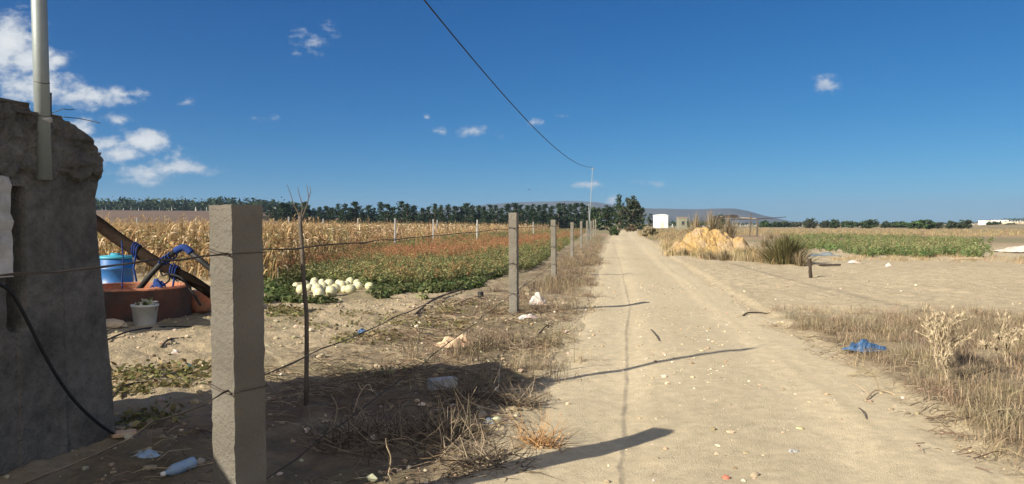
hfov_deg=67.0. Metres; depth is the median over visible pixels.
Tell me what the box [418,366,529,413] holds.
dead brush
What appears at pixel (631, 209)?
broadleaf tree
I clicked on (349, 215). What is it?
conifer
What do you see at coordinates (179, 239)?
corn plant
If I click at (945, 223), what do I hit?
hedge
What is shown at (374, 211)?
conifer
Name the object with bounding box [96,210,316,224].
ploughed field
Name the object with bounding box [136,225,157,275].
corn plant
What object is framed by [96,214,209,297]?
leaning log
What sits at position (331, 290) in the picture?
melon
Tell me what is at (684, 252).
dry grass clump
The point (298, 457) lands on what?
fence wire
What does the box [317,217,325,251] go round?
corn plant
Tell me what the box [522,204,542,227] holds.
conifer
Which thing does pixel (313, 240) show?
corn plant
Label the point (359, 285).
melon
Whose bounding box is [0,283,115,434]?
cable
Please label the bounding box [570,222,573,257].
concrete post
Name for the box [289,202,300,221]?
conifer
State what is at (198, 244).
corn plant
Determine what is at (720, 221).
bush
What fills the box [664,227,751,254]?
earth heap
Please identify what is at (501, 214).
conifer
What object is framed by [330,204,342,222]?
conifer
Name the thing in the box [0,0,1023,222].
sky
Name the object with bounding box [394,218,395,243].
concrete stake
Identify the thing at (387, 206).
conifer
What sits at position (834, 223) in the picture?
bush
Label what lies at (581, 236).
concrete post
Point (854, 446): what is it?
dirt road
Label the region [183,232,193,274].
corn plant
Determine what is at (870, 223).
bush
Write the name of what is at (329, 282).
melon
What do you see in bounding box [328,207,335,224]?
conifer
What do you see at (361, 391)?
twig
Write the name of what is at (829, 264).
board
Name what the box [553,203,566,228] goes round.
conifer
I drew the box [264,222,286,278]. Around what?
corn plant
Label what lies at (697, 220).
dry grass clump
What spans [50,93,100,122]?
rebar stub
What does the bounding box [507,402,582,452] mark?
dead brush
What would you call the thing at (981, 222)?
house
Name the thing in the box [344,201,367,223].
conifer
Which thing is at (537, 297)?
plastic bag
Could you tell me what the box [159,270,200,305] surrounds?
hose
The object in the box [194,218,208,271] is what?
corn plant
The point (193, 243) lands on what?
corn plant
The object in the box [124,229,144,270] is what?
corn plant
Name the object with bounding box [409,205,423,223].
conifer
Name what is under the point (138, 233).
corn plant
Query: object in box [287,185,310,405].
stick stake
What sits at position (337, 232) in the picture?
corn field
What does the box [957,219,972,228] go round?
bush
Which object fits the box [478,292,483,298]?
black can
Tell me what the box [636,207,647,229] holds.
broadleaf tree
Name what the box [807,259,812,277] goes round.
stake
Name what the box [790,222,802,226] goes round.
bush
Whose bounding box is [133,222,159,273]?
corn plant
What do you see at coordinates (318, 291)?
melon
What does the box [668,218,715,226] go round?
hedge
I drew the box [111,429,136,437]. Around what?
plank
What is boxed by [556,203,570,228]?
conifer
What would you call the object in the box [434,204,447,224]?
conifer
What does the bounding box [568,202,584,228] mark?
conifer
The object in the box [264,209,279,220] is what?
conifer
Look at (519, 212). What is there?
conifer
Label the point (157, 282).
blue rag
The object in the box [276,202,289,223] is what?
conifer
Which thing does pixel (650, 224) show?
broadleaf tree
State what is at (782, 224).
bush
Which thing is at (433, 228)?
concrete stake
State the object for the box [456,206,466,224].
conifer
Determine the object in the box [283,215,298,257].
corn plant
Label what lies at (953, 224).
bush
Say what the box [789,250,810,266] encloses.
clump
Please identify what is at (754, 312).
branch
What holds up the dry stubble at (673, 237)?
on the ground at (760, 286)
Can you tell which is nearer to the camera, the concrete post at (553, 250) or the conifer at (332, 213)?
the concrete post at (553, 250)
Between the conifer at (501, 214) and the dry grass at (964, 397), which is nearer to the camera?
the dry grass at (964, 397)
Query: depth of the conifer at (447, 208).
212.68 m
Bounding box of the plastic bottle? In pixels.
[160,457,196,475]
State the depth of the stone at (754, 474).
4.69 m
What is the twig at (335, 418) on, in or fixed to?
on the ground at (760, 286)
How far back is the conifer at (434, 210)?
210.04 m
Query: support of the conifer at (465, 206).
on the ground at (760, 286)
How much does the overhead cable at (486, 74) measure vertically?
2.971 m
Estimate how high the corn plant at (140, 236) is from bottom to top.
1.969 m
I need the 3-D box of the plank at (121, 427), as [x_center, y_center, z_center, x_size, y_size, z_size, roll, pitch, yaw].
[-2.838,1.379,5.855,0.105,0.033,0.348,1,2,29]
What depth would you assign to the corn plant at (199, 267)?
21.01 m
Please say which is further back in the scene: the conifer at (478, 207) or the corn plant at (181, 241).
the conifer at (478, 207)
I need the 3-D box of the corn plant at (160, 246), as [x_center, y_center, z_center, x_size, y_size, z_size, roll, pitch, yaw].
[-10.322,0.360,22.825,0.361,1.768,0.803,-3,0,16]
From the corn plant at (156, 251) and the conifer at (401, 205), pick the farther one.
the conifer at (401, 205)
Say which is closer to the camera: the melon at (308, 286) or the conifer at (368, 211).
the melon at (308, 286)
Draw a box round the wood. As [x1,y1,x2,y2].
[95,196,305,212]
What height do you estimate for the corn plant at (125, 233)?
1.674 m
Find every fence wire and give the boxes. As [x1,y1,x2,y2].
[0,224,585,275]
[22,233,583,483]
[266,232,594,478]
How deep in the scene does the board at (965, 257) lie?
31.42 m
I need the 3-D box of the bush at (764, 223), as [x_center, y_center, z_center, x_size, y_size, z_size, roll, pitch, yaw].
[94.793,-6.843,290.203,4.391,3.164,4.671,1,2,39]
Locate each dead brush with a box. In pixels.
[280,397,424,457]
[323,388,520,463]
[410,410,562,483]
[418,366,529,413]
[443,326,513,351]
[470,283,508,292]
[486,329,561,353]
[490,373,554,413]
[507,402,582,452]
[547,270,576,279]
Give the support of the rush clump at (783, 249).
on the ground at (760, 286)
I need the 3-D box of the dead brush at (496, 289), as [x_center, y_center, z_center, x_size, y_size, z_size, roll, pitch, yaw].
[-0.420,1.016,17.490,0.952,0.346,0.935,-1,2,-31]
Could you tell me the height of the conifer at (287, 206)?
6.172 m
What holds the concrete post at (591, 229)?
on the ground at (760, 286)
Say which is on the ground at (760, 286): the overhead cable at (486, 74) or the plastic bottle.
the plastic bottle
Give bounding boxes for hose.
[108,326,203,339]
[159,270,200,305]
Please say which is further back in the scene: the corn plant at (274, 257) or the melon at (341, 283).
the corn plant at (274, 257)
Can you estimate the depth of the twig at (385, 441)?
5.29 m
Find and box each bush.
[608,225,619,234]
[624,224,636,231]
[642,226,658,236]
[714,214,724,229]
[758,220,771,226]
[769,221,790,226]
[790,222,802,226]
[802,218,818,227]
[818,220,829,227]
[829,218,839,227]
[840,221,858,227]
[856,219,878,227]
[879,221,890,227]
[889,221,908,227]
[904,219,936,228]
[930,222,943,228]
[944,220,958,228]
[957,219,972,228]
[986,222,1002,224]
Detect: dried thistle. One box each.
[915,303,976,383]
[918,302,962,368]
[978,312,1019,366]
[1014,324,1023,337]
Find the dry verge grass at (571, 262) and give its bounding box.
[360,233,611,444]
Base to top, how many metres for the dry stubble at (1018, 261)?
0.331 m
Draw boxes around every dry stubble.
[637,227,1023,263]
[820,252,1023,263]
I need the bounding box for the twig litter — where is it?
[94,294,1023,483]
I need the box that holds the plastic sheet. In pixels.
[994,246,1023,252]
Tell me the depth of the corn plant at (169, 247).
22.33 m
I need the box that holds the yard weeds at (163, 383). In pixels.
[110,299,481,430]
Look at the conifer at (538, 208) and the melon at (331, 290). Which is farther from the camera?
the conifer at (538, 208)
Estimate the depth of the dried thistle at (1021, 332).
8.68 m
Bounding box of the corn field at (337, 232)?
[99,216,558,277]
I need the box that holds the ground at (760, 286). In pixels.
[0,218,1023,483]
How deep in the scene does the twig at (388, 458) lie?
4.63 m
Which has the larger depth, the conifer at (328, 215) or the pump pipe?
the conifer at (328, 215)
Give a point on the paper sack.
(447, 338)
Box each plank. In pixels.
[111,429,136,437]
[115,418,150,429]
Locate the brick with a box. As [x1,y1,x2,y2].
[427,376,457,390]
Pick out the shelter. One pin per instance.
(731, 216)
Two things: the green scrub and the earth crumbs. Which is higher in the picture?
the green scrub
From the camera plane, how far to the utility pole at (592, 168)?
74.90 m
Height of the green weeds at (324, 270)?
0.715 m
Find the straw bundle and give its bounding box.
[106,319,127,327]
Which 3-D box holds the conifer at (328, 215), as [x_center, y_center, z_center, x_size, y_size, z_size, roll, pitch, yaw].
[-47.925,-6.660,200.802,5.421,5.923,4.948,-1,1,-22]
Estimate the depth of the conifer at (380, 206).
212.27 m
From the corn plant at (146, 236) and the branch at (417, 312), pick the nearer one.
the branch at (417, 312)
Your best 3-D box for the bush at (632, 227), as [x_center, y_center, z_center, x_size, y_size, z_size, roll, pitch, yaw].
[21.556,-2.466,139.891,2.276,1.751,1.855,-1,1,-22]
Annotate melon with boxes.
[296,284,301,292]
[306,283,311,290]
[311,283,322,292]
[313,288,324,295]
[319,282,327,288]
[324,279,333,285]
[326,285,336,295]
[332,284,340,292]
[337,280,345,289]
[345,284,355,293]
[346,277,353,283]
[354,282,362,289]
[364,282,373,289]
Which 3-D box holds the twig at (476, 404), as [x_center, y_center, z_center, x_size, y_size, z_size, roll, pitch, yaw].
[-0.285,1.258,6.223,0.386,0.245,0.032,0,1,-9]
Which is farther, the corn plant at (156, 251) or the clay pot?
the corn plant at (156, 251)
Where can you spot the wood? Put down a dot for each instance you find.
(164, 204)
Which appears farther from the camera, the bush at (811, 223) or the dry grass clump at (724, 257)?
the bush at (811, 223)
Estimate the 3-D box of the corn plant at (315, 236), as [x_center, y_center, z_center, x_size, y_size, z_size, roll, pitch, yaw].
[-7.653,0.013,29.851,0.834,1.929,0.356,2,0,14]
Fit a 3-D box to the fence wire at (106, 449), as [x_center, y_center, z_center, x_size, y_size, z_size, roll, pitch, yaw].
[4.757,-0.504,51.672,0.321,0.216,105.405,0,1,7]
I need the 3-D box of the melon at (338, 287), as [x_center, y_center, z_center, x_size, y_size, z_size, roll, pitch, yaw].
[-3.945,1.033,17.270,0.229,0.216,0.217,1,2,36]
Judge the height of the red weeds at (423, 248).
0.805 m
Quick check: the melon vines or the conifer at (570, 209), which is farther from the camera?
the conifer at (570, 209)
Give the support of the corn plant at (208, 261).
on the ground at (760, 286)
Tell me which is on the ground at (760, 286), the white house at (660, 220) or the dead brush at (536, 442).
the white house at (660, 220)
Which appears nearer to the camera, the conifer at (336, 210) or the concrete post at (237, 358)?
the concrete post at (237, 358)
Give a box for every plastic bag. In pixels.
[518,314,538,318]
[529,292,546,304]
[842,339,886,352]
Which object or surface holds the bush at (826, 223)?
on the ground at (760, 286)
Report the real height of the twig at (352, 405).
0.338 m
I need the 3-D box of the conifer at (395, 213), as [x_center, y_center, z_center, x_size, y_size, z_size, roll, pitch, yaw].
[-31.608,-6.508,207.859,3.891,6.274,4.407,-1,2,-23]
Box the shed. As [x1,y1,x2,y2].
[676,217,687,229]
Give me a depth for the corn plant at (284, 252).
21.31 m
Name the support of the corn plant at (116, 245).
on the ground at (760, 286)
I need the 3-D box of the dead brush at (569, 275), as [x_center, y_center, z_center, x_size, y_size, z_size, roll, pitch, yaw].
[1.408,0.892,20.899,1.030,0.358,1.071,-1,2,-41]
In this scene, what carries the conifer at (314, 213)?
on the ground at (760, 286)
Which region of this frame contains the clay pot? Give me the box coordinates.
[191,290,210,312]
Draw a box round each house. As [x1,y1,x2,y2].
[653,214,667,227]
[978,220,995,224]
[1002,221,1023,223]
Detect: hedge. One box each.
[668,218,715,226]
[730,218,1023,225]
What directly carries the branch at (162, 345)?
on the ground at (760, 286)
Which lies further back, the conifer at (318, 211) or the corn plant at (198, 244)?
the conifer at (318, 211)
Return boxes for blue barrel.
[100,253,133,283]
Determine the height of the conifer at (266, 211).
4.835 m
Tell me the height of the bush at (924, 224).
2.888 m
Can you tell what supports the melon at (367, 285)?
on the ground at (760, 286)
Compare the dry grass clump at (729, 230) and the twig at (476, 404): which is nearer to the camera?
the twig at (476, 404)
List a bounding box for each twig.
[319,395,337,434]
[344,374,361,412]
[348,415,429,446]
[353,382,372,412]
[385,438,390,472]
[453,384,499,411]
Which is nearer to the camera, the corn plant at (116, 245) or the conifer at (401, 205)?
the corn plant at (116, 245)
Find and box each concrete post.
[207,204,267,483]
[508,213,518,314]
[551,220,556,277]
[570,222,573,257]
[580,221,582,248]
[586,221,587,242]
[590,221,591,238]
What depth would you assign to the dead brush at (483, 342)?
9.65 m
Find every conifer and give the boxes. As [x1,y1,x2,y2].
[263,207,276,219]
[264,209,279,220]
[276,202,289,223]
[280,203,295,223]
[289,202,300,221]
[298,201,311,222]
[310,208,317,222]
[314,207,323,222]
[317,206,334,224]
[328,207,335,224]
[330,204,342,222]
[337,203,350,224]
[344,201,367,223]
[346,207,353,222]
[358,208,367,223]
[361,205,376,223]
[371,202,386,224]
[372,208,378,220]
[378,204,397,223]
[389,207,399,223]
[393,201,406,224]
[400,202,418,224]
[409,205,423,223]
[416,207,428,223]
[423,207,433,224]
[429,203,439,222]
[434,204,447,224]
[444,204,452,223]
[446,205,464,223]
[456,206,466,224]
[457,203,471,223]
[467,204,481,225]
[475,205,482,219]
[478,206,490,225]
[487,204,494,223]
[489,205,505,225]
[497,206,506,224]
[502,203,512,227]
[511,202,518,215]
[517,204,525,226]
[518,205,532,226]
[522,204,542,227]
[534,205,542,225]
[539,203,548,225]
[544,205,558,227]
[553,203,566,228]
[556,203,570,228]
[567,204,572,228]
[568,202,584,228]
[578,202,585,226]
[578,206,594,228]
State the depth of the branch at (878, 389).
6.96 m
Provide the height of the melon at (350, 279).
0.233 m
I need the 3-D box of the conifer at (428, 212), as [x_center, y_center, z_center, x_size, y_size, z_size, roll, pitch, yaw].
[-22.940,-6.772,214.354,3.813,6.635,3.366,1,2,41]
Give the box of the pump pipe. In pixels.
[136,244,209,288]
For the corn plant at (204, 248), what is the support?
on the ground at (760, 286)
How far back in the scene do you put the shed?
189.96 m
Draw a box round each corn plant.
[97,216,114,253]
[99,239,113,255]
[108,223,123,252]
[117,218,135,254]
[120,216,136,253]
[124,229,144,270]
[125,214,143,260]
[129,215,150,271]
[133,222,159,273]
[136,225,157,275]
[137,217,159,270]
[138,218,161,271]
[141,225,160,272]
[141,229,166,276]
[143,223,164,277]
[150,228,164,273]
[156,225,171,275]
[157,223,176,278]
[159,215,182,265]
[161,225,177,262]
[161,234,181,264]
[165,213,195,269]
[169,217,187,264]
[174,225,193,271]
[180,223,204,274]
[183,216,209,272]
[183,224,201,273]
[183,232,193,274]
[188,221,207,273]
[188,226,208,278]
[190,220,208,280]
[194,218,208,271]
[197,225,209,277]
[202,245,209,279]
[263,229,278,264]
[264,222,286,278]
[264,230,279,274]
[265,231,286,276]
[271,224,294,273]
[272,226,292,267]
[274,219,288,268]
[279,222,300,265]
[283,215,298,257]
[283,230,298,263]
[285,226,294,259]
[303,230,311,255]
[305,221,320,255]
[306,223,322,256]
[309,217,320,252]
[313,228,322,254]
[314,226,326,254]
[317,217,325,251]
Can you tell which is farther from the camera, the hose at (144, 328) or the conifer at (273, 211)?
the conifer at (273, 211)
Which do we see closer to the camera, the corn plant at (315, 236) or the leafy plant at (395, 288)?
the leafy plant at (395, 288)
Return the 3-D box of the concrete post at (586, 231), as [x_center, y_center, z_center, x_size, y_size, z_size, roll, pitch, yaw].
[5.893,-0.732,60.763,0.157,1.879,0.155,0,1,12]
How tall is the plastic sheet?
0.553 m
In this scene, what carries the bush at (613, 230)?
on the ground at (760, 286)
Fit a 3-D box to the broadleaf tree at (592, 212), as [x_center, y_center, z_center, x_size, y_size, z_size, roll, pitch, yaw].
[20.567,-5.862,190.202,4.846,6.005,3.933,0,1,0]
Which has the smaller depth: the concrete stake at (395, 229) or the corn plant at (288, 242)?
the corn plant at (288, 242)
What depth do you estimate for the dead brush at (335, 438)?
5.37 m
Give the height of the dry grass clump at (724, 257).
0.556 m
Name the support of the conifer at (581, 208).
on the ground at (760, 286)
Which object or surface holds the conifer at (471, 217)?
on the ground at (760, 286)
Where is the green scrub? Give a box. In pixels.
[789,231,993,257]
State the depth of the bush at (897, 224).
268.75 m
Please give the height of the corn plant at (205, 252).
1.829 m
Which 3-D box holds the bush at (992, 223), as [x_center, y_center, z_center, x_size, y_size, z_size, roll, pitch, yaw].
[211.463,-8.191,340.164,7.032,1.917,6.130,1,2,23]
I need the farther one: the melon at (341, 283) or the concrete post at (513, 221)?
the melon at (341, 283)
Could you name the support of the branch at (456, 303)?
on the ground at (760, 286)
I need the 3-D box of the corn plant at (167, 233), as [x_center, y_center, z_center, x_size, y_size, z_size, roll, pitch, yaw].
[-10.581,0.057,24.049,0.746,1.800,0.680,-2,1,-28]
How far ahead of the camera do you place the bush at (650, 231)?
89.85 m
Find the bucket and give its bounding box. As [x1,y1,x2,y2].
[130,297,158,325]
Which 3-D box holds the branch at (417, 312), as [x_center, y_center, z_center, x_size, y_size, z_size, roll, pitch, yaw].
[-1.368,1.118,15.726,0.220,0.079,5.970,0,1,6]
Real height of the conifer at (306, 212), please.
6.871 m
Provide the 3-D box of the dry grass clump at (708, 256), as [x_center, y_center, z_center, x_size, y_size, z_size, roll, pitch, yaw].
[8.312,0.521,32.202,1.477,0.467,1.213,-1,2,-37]
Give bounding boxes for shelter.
[713,214,782,236]
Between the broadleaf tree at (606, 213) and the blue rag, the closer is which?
the blue rag
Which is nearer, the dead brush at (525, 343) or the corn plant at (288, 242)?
the dead brush at (525, 343)
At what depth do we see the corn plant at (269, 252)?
21.36 m
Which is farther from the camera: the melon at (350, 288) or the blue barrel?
the melon at (350, 288)
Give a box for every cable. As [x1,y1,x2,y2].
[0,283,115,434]
[424,0,586,166]
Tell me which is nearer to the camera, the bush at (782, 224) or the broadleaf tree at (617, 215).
the broadleaf tree at (617, 215)
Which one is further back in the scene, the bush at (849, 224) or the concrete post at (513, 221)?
the bush at (849, 224)
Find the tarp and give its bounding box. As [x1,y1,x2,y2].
[808,252,841,256]
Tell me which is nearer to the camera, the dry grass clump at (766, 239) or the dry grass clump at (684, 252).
the dry grass clump at (684, 252)
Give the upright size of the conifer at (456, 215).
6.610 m
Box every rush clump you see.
[738,231,838,264]
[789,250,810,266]
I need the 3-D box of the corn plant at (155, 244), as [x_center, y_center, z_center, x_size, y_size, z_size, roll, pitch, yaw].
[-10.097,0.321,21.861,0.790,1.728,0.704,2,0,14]
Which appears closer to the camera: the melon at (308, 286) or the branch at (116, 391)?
the branch at (116, 391)
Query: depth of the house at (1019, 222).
349.94 m
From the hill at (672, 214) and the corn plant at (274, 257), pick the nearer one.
the corn plant at (274, 257)
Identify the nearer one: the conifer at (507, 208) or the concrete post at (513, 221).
the concrete post at (513, 221)
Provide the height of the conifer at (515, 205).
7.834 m
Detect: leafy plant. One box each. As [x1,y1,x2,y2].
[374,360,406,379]
[392,281,407,292]
[415,286,431,299]
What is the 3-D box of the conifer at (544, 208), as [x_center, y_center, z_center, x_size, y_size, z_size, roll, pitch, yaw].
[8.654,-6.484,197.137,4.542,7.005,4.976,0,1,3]
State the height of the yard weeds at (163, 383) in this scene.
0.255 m
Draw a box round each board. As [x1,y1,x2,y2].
[818,264,840,265]
[951,257,981,258]
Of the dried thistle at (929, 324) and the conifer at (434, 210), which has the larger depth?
the conifer at (434, 210)
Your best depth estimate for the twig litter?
7.56 m
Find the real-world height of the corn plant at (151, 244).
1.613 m
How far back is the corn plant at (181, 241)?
21.98 m
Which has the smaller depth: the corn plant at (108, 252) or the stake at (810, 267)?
the stake at (810, 267)
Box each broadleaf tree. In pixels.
[587,207,603,229]
[594,205,618,229]
[613,194,624,229]
[620,195,642,229]
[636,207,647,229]
[645,213,652,227]
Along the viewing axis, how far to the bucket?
11.45 m
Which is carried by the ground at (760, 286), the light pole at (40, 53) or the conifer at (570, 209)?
the conifer at (570, 209)
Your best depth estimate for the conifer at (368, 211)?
215.37 m
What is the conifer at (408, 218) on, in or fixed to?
on the ground at (760, 286)
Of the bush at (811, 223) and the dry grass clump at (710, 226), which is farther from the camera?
the bush at (811, 223)
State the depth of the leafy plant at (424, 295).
15.74 m
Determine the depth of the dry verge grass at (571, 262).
12.29 m
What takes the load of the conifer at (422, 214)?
on the ground at (760, 286)
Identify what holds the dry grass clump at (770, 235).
on the ground at (760, 286)
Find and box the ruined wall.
[0,97,115,475]
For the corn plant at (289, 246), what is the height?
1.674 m
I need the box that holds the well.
[103,282,191,322]
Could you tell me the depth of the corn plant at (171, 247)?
21.62 m
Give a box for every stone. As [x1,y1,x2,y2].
[750,471,758,476]
[788,449,799,452]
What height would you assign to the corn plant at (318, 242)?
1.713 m
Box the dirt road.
[457,229,1015,483]
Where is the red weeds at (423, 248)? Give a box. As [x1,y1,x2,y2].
[264,228,585,282]
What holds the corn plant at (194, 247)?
on the ground at (760, 286)
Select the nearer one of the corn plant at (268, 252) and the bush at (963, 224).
the corn plant at (268, 252)
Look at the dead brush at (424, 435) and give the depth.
5.49 m
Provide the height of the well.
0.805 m
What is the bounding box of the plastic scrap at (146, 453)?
[135,449,162,457]
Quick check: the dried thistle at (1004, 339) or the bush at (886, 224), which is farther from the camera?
the bush at (886, 224)
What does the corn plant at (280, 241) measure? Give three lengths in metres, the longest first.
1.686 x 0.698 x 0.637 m
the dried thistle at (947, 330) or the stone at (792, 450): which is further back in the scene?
the dried thistle at (947, 330)
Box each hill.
[417,201,616,221]
[583,208,802,223]
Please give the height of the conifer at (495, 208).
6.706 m
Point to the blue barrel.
(113, 274)
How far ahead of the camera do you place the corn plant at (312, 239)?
28.20 m
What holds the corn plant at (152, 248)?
on the ground at (760, 286)
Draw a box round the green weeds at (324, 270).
[265,228,585,285]
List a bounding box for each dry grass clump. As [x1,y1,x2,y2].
[677,247,697,255]
[679,214,708,233]
[688,209,724,231]
[694,249,718,259]
[710,249,734,260]
[716,216,750,237]
[750,235,771,246]
[762,232,775,238]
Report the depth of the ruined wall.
5.07 m
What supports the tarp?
on the ground at (760, 286)
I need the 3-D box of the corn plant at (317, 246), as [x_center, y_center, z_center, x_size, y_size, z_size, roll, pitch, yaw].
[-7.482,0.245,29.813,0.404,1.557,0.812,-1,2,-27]
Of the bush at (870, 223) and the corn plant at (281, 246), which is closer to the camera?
the corn plant at (281, 246)
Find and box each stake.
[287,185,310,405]
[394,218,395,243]
[432,219,433,240]
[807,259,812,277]
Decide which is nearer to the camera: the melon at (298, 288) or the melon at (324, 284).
the melon at (298, 288)
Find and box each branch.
[112,381,156,397]
[160,335,192,347]
[414,286,472,314]
[452,296,477,305]
[742,312,770,315]
[850,373,893,400]
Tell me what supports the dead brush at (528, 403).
on the ground at (760, 286)
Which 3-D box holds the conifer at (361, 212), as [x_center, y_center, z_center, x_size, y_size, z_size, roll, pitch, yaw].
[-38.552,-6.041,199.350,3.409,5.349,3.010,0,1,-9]
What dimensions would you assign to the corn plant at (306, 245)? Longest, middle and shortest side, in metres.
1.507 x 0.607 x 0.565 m
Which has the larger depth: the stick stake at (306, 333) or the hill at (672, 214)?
the hill at (672, 214)
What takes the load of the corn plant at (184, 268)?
on the ground at (760, 286)
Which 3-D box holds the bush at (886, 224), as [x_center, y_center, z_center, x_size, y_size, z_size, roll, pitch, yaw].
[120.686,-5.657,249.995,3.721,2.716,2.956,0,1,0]
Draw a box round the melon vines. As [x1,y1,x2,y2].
[263,270,501,304]
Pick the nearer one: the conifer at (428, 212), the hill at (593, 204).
the conifer at (428, 212)
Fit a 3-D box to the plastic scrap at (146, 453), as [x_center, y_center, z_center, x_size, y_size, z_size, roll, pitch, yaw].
[-2.402,1.390,5.081,0.179,0.064,0.132,-1,2,-40]
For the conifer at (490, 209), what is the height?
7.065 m
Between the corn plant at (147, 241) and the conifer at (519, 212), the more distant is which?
the conifer at (519, 212)
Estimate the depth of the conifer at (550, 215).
193.13 m
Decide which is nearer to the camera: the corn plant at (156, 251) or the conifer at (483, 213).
the corn plant at (156, 251)
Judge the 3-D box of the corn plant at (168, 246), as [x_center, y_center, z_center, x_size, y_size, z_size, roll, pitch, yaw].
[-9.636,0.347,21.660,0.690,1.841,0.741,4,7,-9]
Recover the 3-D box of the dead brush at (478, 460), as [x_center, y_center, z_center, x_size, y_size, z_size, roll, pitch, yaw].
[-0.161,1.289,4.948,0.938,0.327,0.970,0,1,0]
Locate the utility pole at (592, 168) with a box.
[588,167,594,238]
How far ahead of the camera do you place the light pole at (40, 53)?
4.95 m
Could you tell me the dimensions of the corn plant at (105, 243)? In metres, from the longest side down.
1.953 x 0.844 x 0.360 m
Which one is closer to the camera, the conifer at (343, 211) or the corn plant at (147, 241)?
the corn plant at (147, 241)
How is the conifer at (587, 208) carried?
on the ground at (760, 286)
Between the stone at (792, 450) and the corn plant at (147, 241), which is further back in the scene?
the corn plant at (147, 241)
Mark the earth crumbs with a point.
(482, 414)
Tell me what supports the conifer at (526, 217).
on the ground at (760, 286)
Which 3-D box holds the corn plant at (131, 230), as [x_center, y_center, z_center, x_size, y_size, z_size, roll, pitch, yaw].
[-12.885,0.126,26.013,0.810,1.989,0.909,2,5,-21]
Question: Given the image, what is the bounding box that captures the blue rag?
[150,278,165,287]
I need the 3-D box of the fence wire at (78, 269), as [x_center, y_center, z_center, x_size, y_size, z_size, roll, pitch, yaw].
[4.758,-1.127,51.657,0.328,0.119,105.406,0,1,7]
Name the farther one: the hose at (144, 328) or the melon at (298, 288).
the melon at (298, 288)
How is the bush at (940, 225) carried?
on the ground at (760, 286)
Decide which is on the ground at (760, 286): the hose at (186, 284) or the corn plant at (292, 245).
the corn plant at (292, 245)
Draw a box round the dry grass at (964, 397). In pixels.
[762,300,1023,476]
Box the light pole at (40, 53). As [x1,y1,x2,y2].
[31,0,51,179]
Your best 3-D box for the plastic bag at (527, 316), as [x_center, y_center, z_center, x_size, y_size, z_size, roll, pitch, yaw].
[0.261,1.213,12.636,0.358,0.074,0.217,0,1,-17]
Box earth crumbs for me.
[3,261,1021,483]
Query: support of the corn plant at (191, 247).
on the ground at (760, 286)
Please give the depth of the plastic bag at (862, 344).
8.85 m
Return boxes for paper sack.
[434,334,473,348]

